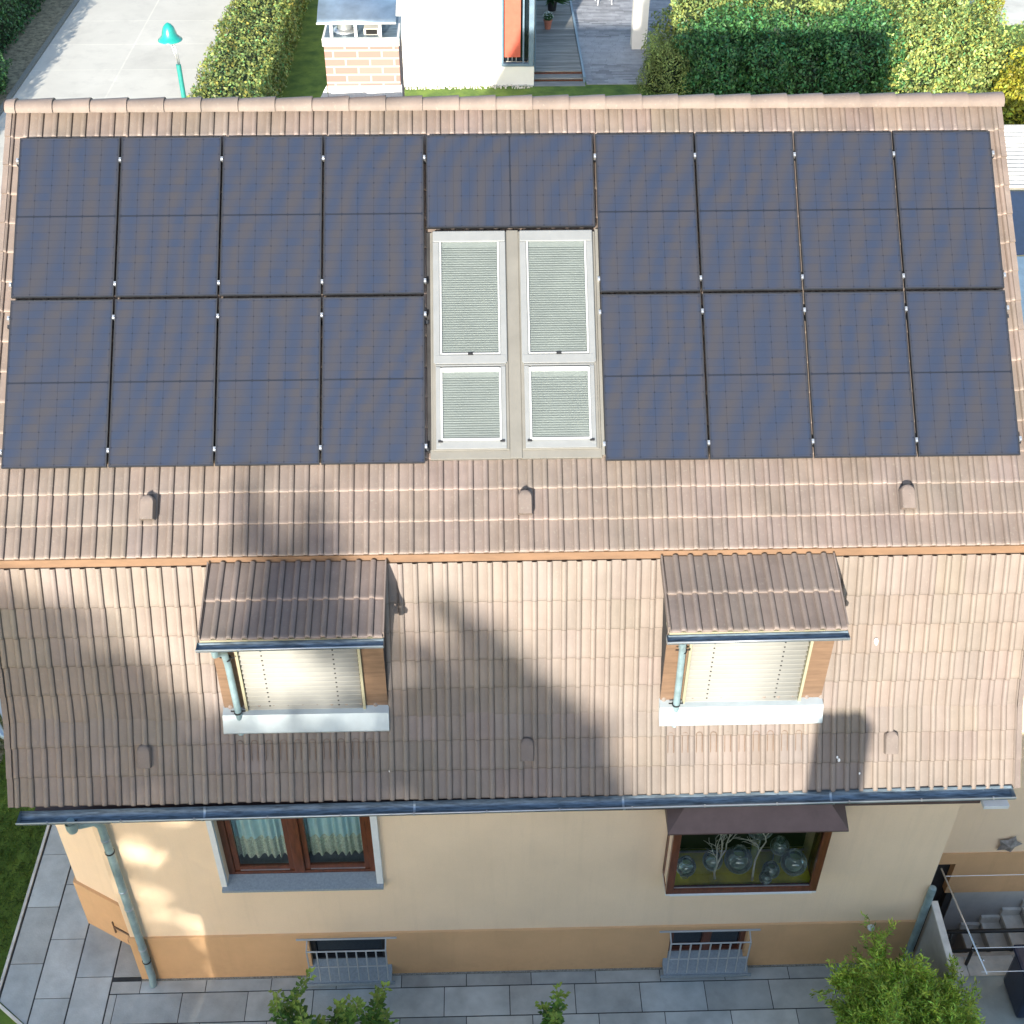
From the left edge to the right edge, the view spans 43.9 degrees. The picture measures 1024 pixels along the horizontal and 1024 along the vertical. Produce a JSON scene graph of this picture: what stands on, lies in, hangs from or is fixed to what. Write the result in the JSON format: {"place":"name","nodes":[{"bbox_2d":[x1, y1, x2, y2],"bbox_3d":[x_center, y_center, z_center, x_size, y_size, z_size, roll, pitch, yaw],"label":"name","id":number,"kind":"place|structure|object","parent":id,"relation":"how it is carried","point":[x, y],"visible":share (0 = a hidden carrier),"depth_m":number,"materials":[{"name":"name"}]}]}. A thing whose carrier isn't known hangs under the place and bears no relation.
{"place":"outdoors","nodes":[
{"label":"outdoors","id":0,"kind":"place"},
{"bbox_2d":[0,714,4,762],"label":"verge","id":1,"kind":"structure","parent":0,"point":[2,747],"depth_m":18.46,"materials":[{"name":"plant"}]},
{"bbox_2d":[0,0,73,104],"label":"verge","id":2,"kind":"structure","parent":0,"point":[23,50],"depth_m":40.11,"materials":[{"name":"green plant"}]},
{"bbox_2d":[0,51,12,95],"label":"shrub","id":3,"kind":"object","parent":2,"relation":"on","point":[3,77],"visible":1,"depth_m":36.65,"materials":[{"name":"green plant"}]},
{"bbox_2d":[0,0,44,54],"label":"hedge","id":4,"kind":"object","parent":2,"relation":"on","point":[14,14],"visible":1,"depth_m":39.92,"materials":[{"name":"green plant"}]},
{"bbox_2d":[0,0,240,202],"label":"road","id":5,"kind":"structure","parent":0,"point":[99,49],"depth_m":39.22,"materials":[{"name":"concrete"}]},
{"bbox_2d":[0,825,854,1023],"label":"paving","id":6,"kind":"structure","parent":0,"point":[88,1001],"depth_m":15.56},
{"bbox_2d":[268,967,398,1023],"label":"rose shrub","id":7,"kind":"object","parent":6,"relation":"on","point":[377,1013],"visible":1,"depth_m":14.30,"materials":[{"name":"green plant"}]},
{"bbox_2d":[534,982,570,1023],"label":"young shrub","id":8,"kind":"object","parent":6,"relation":"on","point":[553,1014],"visible":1,"depth_m":14.33,"materials":[{"name":"green plant"}]},
{"bbox_2d":[809,911,985,1023],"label":"willow bush","id":9,"kind":"object","parent":6,"relation":"on","point":[882,990],"visible":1,"depth_m":14.18,"materials":[{"name":"green plant"}]},
{"bbox_2d":[903,885,955,979],"bbox_3d":[4.961,5.251,15.058,0.180,1.670,0.835,-1,40,-1],"label":"privacy screen","id":10,"kind":"object","parent":6,"relation":"on","point":[933,944],"visible":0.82,"depth_m":15.03,"materials":[{"name":"concrete"}]},
{"bbox_2d":[0,0,1023,1023],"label":"lawn","id":11,"kind":"structure","parent":0,"point":[306,69],"depth_m":37.03,"materials":[{"name":"green plant"}]},
{"bbox_2d":[0,715,46,974],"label":"grass","id":12,"kind":"structure","parent":11,"relation":"on","point":[14,847],"depth_m":17.01,"materials":[{"name":"green plant"}]},
{"bbox_2d":[0,825,49,1023],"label":"kerb","id":13,"kind":"structure","parent":11,"relation":"on","point":[10,1015],"depth_m":16.25,"materials":[{"name":"concrete"}]},
{"bbox_2d":[0,0,79,115],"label":"kerb","id":14,"kind":"structure","parent":11,"relation":"on","point":[31,65],"depth_m":38.97,"materials":[{"name":"grey concrete"}]},
{"bbox_2d":[186,0,312,97],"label":"hedge","id":15,"kind":"object","parent":11,"relation":"on","point":[250,49],"visible":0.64,"depth_m":35.88,"materials":[{"name":"green plant"}]},
{"bbox_2d":[396,0,536,86],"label":"neighbour house","id":16,"kind":"structure","parent":11,"relation":"on","point":[469,42],"depth_m":36.52,"materials":[{"name":"white paint"}]},
{"bbox_2d":[501,0,534,66],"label":"window","id":17,"kind":"structure","parent":16,"relation":"in","point":[516,15],"depth_m":36.44,"materials":[{"name":"orange glass"}]},
{"bbox_2d":[534,0,536,71],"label":"side window","id":18,"kind":"structure","parent":16,"relation":"in","point":[535,0],"depth_m":36.96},
{"bbox_2d":[404,84,532,89],"bbox_3d":[-1.552,-12.459,37.234,4.325,0.060,0.267,-1,40,-1],"label":"pebble strip","id":19,"kind":"object","parent":11,"relation":"on","point":[421,87],"visible":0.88,"depth_m":37.21,"materials":[{"name":"gravel"}]},
{"bbox_2d":[142,963,856,980],"bbox_3d":[0.174,5.717,15.786,9.480,0.036,0.023,-1,40,-1],"label":"gravel strip","id":20,"kind":"object","parent":11,"relation":"on","point":[474,972],"visible":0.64,"depth_m":15.77,"materials":[{"name":"grey gravel"}]},
{"bbox_2d":[0,0,1023,987],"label":"house","id":21,"kind":"structure","parent":11,"relation":"on","point":[516,672],"depth_m":13.20,"materials":[{"name":"tile"}]},
{"bbox_2d":[0,299,113,468],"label":"solar panel","id":22,"kind":"object","parent":21,"relation":"attached to","point":[57,391],"visible":1,"depth_m":12.80,"materials":[{"name":"glass"}]},
{"bbox_2d":[9,137,120,298],"bbox_3d":[-4.612,-3.050,13.175,1.120,0.109,1.755,-1,79,-1],"label":"solar panel","id":23,"kind":"object","parent":21,"relation":"attached to","point":[65,234],"visible":1,"depth_m":13.13,"materials":[{"name":"glass"}]},
{"bbox_2d":[106,298,218,467],"bbox_3d":[-3.522,-1.311,12.869,1.120,0.109,1.755,-1,79,-1],"label":"solar panel","id":24,"kind":"object","parent":21,"relation":"attached to","point":[163,393],"visible":1,"depth_m":12.83,"materials":[{"name":"glass"}]},
{"bbox_2d":[113,137,222,297],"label":"solar panel","id":25,"kind":"object","parent":21,"relation":"attached to","point":[169,219],"visible":1,"depth_m":13.16,"materials":[{"name":"glass"}]},
{"bbox_2d":[231,819,286,857],"bbox_3d":[-2.776,3.447,14.095,0.668,1.258,0.061,-1,40,-1],"label":"curtain","id":26,"kind":"object","parent":21,"relation":"hanging from","point":[258,837],"visible":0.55,"depth_m":14.27,"materials":[{"name":"fabric"}]},
{"bbox_2d":[213,297,320,465],"bbox_3d":[-2.464,-1.326,12.894,1.120,0.109,1.755,-1,79,-1],"label":"solar panel","id":27,"kind":"object","parent":21,"relation":"attached to","point":[268,383],"visible":1,"depth_m":12.85,"materials":[{"name":"glass"}]},
{"bbox_2d":[217,136,323,296],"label":"solar panel","id":28,"kind":"object","parent":21,"relation":"attached to","point":[271,226],"visible":1,"depth_m":13.18,"materials":[{"name":"glass"}]},
{"bbox_2d":[205,816,383,892],"bbox_3d":[-2.379,3.536,14.136,1.830,1.545,0.565,-1,40,-1],"label":"window","id":29,"kind":"structure","parent":21,"relation":"in","point":[297,870],"depth_m":14.43,"materials":[{"name":"brown wood"}]},
{"bbox_2d":[303,817,362,855],"bbox_3d":[-2.006,3.428,14.106,0.768,1.238,0.063,-1,40,-1],"label":"curtain","id":30,"kind":"object","parent":21,"relation":"hanging from","point":[331,835],"visible":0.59,"depth_m":14.28,"materials":[{"name":"fabric"}]},
{"bbox_2d":[296,937,396,986],"bbox_3d":[-1.983,5.403,15.425,1.200,0.783,0.310,-1,40,-1],"label":"basement window","id":31,"kind":"structure","parent":21,"relation":"in","point":[359,960],"depth_m":15.55,"materials":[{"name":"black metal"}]},
{"bbox_2d":[319,296,428,464],"bbox_3d":[-1.407,-1.341,12.919,1.120,0.109,1.755,-1,79,-1],"label":"solar panel","id":32,"kind":"object","parent":21,"relation":"attached to","point":[373,380],"visible":1,"depth_m":12.88,"materials":[{"name":"glass"}]},
{"bbox_2d":[321,135,427,295],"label":"solar panel","id":33,"kind":"object","parent":21,"relation":"attached to","point":[373,236],"visible":1,"depth_m":13.21,"materials":[{"name":"glass"}]},
{"bbox_2d":[430,231,512,460],"bbox_3d":[-0.428,-1.732,13.029,0.830,1.607,1.911,-1,40,-1],"label":"roof window","id":34,"kind":"structure","parent":21,"relation":"in","point":[470,407],"depth_m":12.97,"materials":[{"name":"white glass"}]},
{"bbox_2d":[426,134,594,228],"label":"solar panel","id":35,"kind":"object","parent":21,"relation":"attached to","point":[510,181],"visible":1,"depth_m":13.31,"materials":[{"name":"blue glass"}]},
{"bbox_2d":[518,230,601,459],"bbox_3d":[0.474,-1.745,13.051,0.835,1.607,1.911,-1,40,-1],"label":"roof window","id":36,"kind":"structure","parent":21,"relation":"in","point":[560,393],"depth_m":13.00,"materials":[{"name":"white glass"}]},
{"bbox_2d":[593,133,701,292],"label":"solar panel","id":37,"kind":"object","parent":21,"relation":"attached to","point":[647,216],"visible":1,"depth_m":13.28,"materials":[{"name":"glass"}]},
{"bbox_2d":[599,293,709,460],"bbox_3d":[1.445,-1.382,12.987,1.120,0.109,1.755,-1,79,-1],"label":"solar panel","id":38,"kind":"object","parent":21,"relation":"attached to","point":[654,396],"visible":1,"depth_m":12.95,"materials":[{"name":"glass"}]},
{"bbox_2d":[677,855,695,876],"bbox_3d":[1.964,3.998,14.339,0.230,0.244,0.230,-1,40,-1],"label":"glass vase","id":39,"kind":"object","parent":21,"relation":"on","point":[692,863],"visible":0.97,"depth_m":14.29,"materials":[{"name":"glass"}]},
{"bbox_2d":[660,929,760,977],"bbox_3d":[2.385,5.340,15.529,1.220,0.783,0.310,-1,40,-1],"label":"basement window","id":40,"kind":"structure","parent":21,"relation":"in","point":[691,953],"depth_m":15.65,"materials":[{"name":"grey metal"}]},
{"bbox_2d":[702,849,722,870],"bbox_3d":[2.277,3.950,14.414,0.230,0.244,0.230,-1,40,-1],"label":"glass vase","id":41,"kind":"object","parent":21,"relation":"on","point":[705,864],"visible":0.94,"depth_m":14.37,"materials":[{"name":"clear glass"}]},
{"bbox_2d":[724,844,752,873],"bbox_3d":[2.562,3.929,14.367,0.320,0.338,0.320,-1,40,-1],"label":"glass vase","id":42,"kind":"object","parent":21,"relation":"on","point":[740,847],"visible":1,"depth_m":14.30,"materials":[{"name":"clear glass"}]},
{"bbox_2d":[694,132,803,291],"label":"solar panel","id":43,"kind":"object","parent":21,"relation":"attached to","point":[747,216],"visible":1,"depth_m":13.30,"materials":[{"name":"glass"}]},
{"bbox_2d":[733,833,768,880],"bbox_3d":[2.679,3.680,14.032,0.525,1.257,0.315,6,41,6],"label":"dried branch","id":44,"kind":"object","parent":21,"relation":"on","point":[754,864],"visible":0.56,"depth_m":14.10,"materials":[{"name":"grey wood"}]},
{"bbox_2d":[662,804,848,895],"bbox_3d":[2.603,3.594,14.036,1.925,1.560,0.625,-1,40,-1],"label":"display window","id":45,"kind":"structure","parent":21,"relation":"in","point":[825,819],"depth_m":13.98,"materials":[{"name":"brown wood"}]},
{"bbox_2d":[702,292,813,459],"bbox_3d":[2.503,-1.397,13.012,1.120,0.109,1.755,-1,79,-1],"label":"solar panel","id":46,"kind":"object","parent":21,"relation":"attached to","point":[758,403],"visible":1,"depth_m":12.97,"materials":[{"name":"glass"}]},
{"bbox_2d":[748,833,772,839],"bbox_3d":[2.780,3.507,14.240,0.330,0.348,0.330,-1,40,-1],"label":"glass vase","id":47,"kind":"object","parent":21,"relation":"on","point":[757,836],"visible":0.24,"depth_m":14.15,"materials":[{"name":"glass"}]},
{"bbox_2d":[759,870,771,883],"bbox_3d":[2.866,4.128,14.350,0.150,0.160,0.150,-1,40,-1],"label":"glass vase","id":48,"kind":"object","parent":21,"relation":"on","point":[761,874],"visible":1,"depth_m":14.32,"materials":[{"name":"clear glass"}]},
{"bbox_2d":[762,860,779,878],"bbox_3d":[2.934,4.055,14.395,0.200,0.212,0.200,-1,40,-1],"label":"glass vase","id":49,"kind":"object","parent":21,"relation":"on","point":[774,863],"visible":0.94,"depth_m":14.36,"materials":[{"name":"clear glass"}]},
{"bbox_2d":[770,835,789,855],"bbox_3d":[3.044,3.794,14.441,0.220,0.233,0.220,-1,40,-1],"label":"glass vase","id":50,"kind":"object","parent":21,"relation":"on","point":[775,839],"visible":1,"depth_m":14.40,"materials":[{"name":"glass"}]},
{"bbox_2d":[780,848,806,875],"bbox_3d":[3.184,3.953,14.344,0.300,0.317,0.300,-1,40,-1],"label":"glass vase","id":51,"kind":"object","parent":21,"relation":"on","point":[803,859],"visible":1,"depth_m":14.28,"materials":[{"name":"glass"}]},
{"bbox_2d":[793,132,904,290],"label":"solar panel","id":52,"kind":"object","parent":21,"relation":"attached to","point":[848,215],"visible":1,"depth_m":13.33,"materials":[{"name":"glass"}]},
{"bbox_2d":[804,291,917,457],"bbox_3d":[3.561,-1.413,13.037,1.120,0.109,1.755,-1,79,-1],"label":"solar panel","id":53,"kind":"object","parent":21,"relation":"attached to","point":[861,400],"visible":1,"depth_m":13.00,"materials":[{"name":"glass"}]},
{"bbox_2d":[867,924,874,930],"bbox_3d":[4.336,5.024,15.330,0.090,0.090,0.050,-1,40,-1],"label":"outdoor light","id":54,"kind":"object","parent":21,"relation":"attached to","point":[868,927],"visible":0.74,"depth_m":15.32,"materials":[{"name":"white paint"}]},
{"bbox_2d":[915,864,951,945],"bbox_3d":[5.324,5.178,16.896,0.885,2.150,0.205,-1,40,-1],"label":"basement door","id":55,"kind":"structure","parent":21,"relation":"in","point":[943,899],"depth_m":16.68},
{"bbox_2d":[892,131,1005,289],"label":"solar panel","id":56,"kind":"object","parent":21,"relation":"attached to","point":[948,214],"visible":1,"depth_m":13.35,"materials":[{"name":"glass"}]},
{"bbox_2d":[905,290,1021,456],"bbox_3d":[4.618,-1.428,13.062,1.120,0.109,1.755,-1,79,-1],"label":"solar panel","id":57,"kind":"object","parent":21,"relation":"attached to","point":[964,402],"visible":1,"depth_m":13.02,"materials":[{"name":"glass"}]},
{"bbox_2d":[911,900,1023,956],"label":"basement stair","id":58,"kind":"object","parent":21,"relation":"attached to","point":[1010,917],"visible":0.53,"depth_m":16.85,"materials":[{"name":"concrete"}]},
{"bbox_2d":[946,928,1023,951],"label":"guard rail","id":59,"kind":"object","parent":58,"relation":"on","point":[972,931],"visible":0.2,"depth_m":15.60,"materials":[{"name":"black metal"}]},
{"bbox_2d":[997,837,1021,851],"bbox_3d":[6.226,4.160,15.873,0.323,0.323,0.070,10,39,-10],"label":"star ornament","id":60,"kind":"object","parent":21,"relation":"attached to","point":[1010,845],"visible":1,"depth_m":15.86,"materials":[{"name":"metal"}]},
{"bbox_2d":[534,0,585,85],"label":"timber deck","id":61,"kind":"structure","parent":11,"relation":"on","point":[559,60],"depth_m":39.14,"materials":[{"name":"grey wood"}]},
{"bbox_2d":[542,11,553,29],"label":"flower pot","id":62,"kind":"object","parent":61,"relation":"on","point":[548,19],"visible":1,"depth_m":40.32,"materials":[{"name":"ceramic"}]},
{"bbox_2d":[537,0,569,11],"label":"potted palm","id":63,"kind":"object","parent":61,"relation":"on","point":[551,4],"visible":0.99,"depth_m":41.57,"materials":[{"name":"green plant"}]},
{"bbox_2d":[633,26,694,94],"bbox_3d":[4.442,-13.062,36.643,1.832,1.763,2.129,-1,40,-1],"label":"shrub","id":64,"kind":"object","parent":11,"relation":"on","point":[662,70],"visible":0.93,"depth_m":36.50,"materials":[{"name":"green plant"}]},
{"bbox_2d":[649,0,756,43],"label":"bush","id":65,"kind":"object","parent":11,"relation":"on","point":[694,9],"visible":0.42,"depth_m":38.64,"materials":[{"name":"green plant"}]},
{"bbox_2d":[670,0,760,94],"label":"bush","id":66,"kind":"object","parent":11,"relation":"on","point":[708,71],"visible":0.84,"depth_m":36.21,"materials":[{"name":"green plant"}]},
{"bbox_2d":[718,0,837,36],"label":"bush","id":67,"kind":"object","parent":11,"relation":"on","point":[789,5],"visible":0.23,"depth_m":38.89,"materials":[{"name":"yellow plant"}]},
{"bbox_2d":[713,0,860,94],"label":"bush","id":68,"kind":"object","parent":11,"relation":"on","point":[780,59],"visible":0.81,"depth_m":36.20,"materials":[{"name":"green plant"}]},
{"bbox_2d":[805,0,913,93],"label":"bush","id":69,"kind":"object","parent":11,"relation":"on","point":[863,44],"visible":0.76,"depth_m":36.11,"materials":[{"name":"green plant"}]},
{"bbox_2d":[808,0,916,43],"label":"bush","id":70,"kind":"object","parent":11,"relation":"on","point":[839,4],"visible":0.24,"depth_m":38.93,"materials":[{"name":"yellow plant"}]},
{"bbox_2d":[874,0,972,93],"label":"bush","id":71,"kind":"object","parent":11,"relation":"on","point":[929,64],"visible":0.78,"depth_m":36.24,"materials":[{"name":"green plant"}]},
{"bbox_2d":[887,0,995,41],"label":"bush","id":72,"kind":"object","parent":11,"relation":"on","point":[943,4],"visible":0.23,"depth_m":38.70,"materials":[{"name":"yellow plant"}]},
{"bbox_2d":[928,0,1023,92],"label":"bush","id":73,"kind":"object","parent":11,"relation":"on","point":[980,70],"visible":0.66,"depth_m":36.47,"materials":[{"name":"green plant"}]},
{"bbox_2d":[954,955,1014,976],"bbox_3d":[6.913,5.664,15.890,3.712,0.042,0.265,-1,40,-1],"label":"pit coping","id":74,"kind":"object","parent":11,"relation":"on","point":[973,967],"visible":0.55,"depth_m":15.85,"materials":[{"name":"concrete"}]},
{"bbox_2d":[941,868,1023,974],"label":"railing","id":75,"kind":"object","parent":74,"relation":"on","point":[971,951],"visible":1,"depth_m":14.34,"materials":[{"name":"metal"}]},
{"bbox_2d":[954,976,1023,1023],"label":"yard","id":76,"kind":"structure","parent":11,"relation":"on","point":[994,1002],"depth_m":15.52,"materials":[{"name":"grey concrete"}]},
{"bbox_2d":[1004,944,1023,1017],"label":"wheelie bin","id":77,"kind":"object","parent":76,"relation":"on","point":[1014,983],"visible":0.92,"depth_m":15.22,"materials":[{"name":"black plastic"}]},
{"bbox_2d":[975,0,1004,30],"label":"bush","id":78,"kind":"object","parent":11,"relation":"on","point":[998,3],"visible":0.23,"depth_m":40.50,"materials":[{"name":"plant"}]},
{"bbox_2d":[991,41,1023,124],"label":"bush","id":79,"kind":"object","parent":11,"relation":"on","point":[1012,90],"visible":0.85,"depth_m":35.10,"materials":[{"name":"yellow plant"}]},
{"bbox_2d":[572,0,680,84],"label":"terrace paving","id":80,"kind":"structure","parent":0,"point":[610,56],"depth_m":40.28,"materials":[{"name":"stone"}]},
{"bbox_2d":[630,0,649,48],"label":"terrace post","id":81,"kind":"object","parent":80,"relation":"on","point":[640,16],"visible":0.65,"depth_m":39.08,"materials":[{"name":"white paint"}]},
{"bbox_2d":[705,834,737,878],"bbox_3d":[2.382,3.698,14.265,0.455,0.926,0.250,-22,45,-24],"label":"dried branch","id":82,"kind":"object","parent":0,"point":[718,861],"visible":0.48,"depth_m":14.24,"materials":[{"name":"white wood"}]},
{"bbox_2d":[961,0,1023,24],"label":"gravel path","id":83,"kind":"structure","parent":0,"point":[1015,11],"depth_m":42.40,"materials":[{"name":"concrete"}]},
{"bbox_2d":[1004,125,1023,255],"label":"shed","id":84,"kind":"structure","parent":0,"point":[1014,138],"depth_m":27.04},
{"bbox_2d":[1010,191,1023,321],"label":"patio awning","id":85,"kind":"object","parent":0,"point":[1017,199],"depth_m":24.58,"materials":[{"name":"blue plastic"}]},
{"label":"driveway","id":86,"kind":"structure","parent":0,"visible":0},
{"bbox_2d":[158,22,185,97],"bbox_3d":[-7.639,-9.070,29.604,0.540,4.630,0.540,-1,40,-1],"label":"street lamp","id":87,"kind":"object","parent":86,"relation":"on","point":[170,35],"visible":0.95,"depth_m":28.22,"materials":[{"name":"metal"}]}
]}

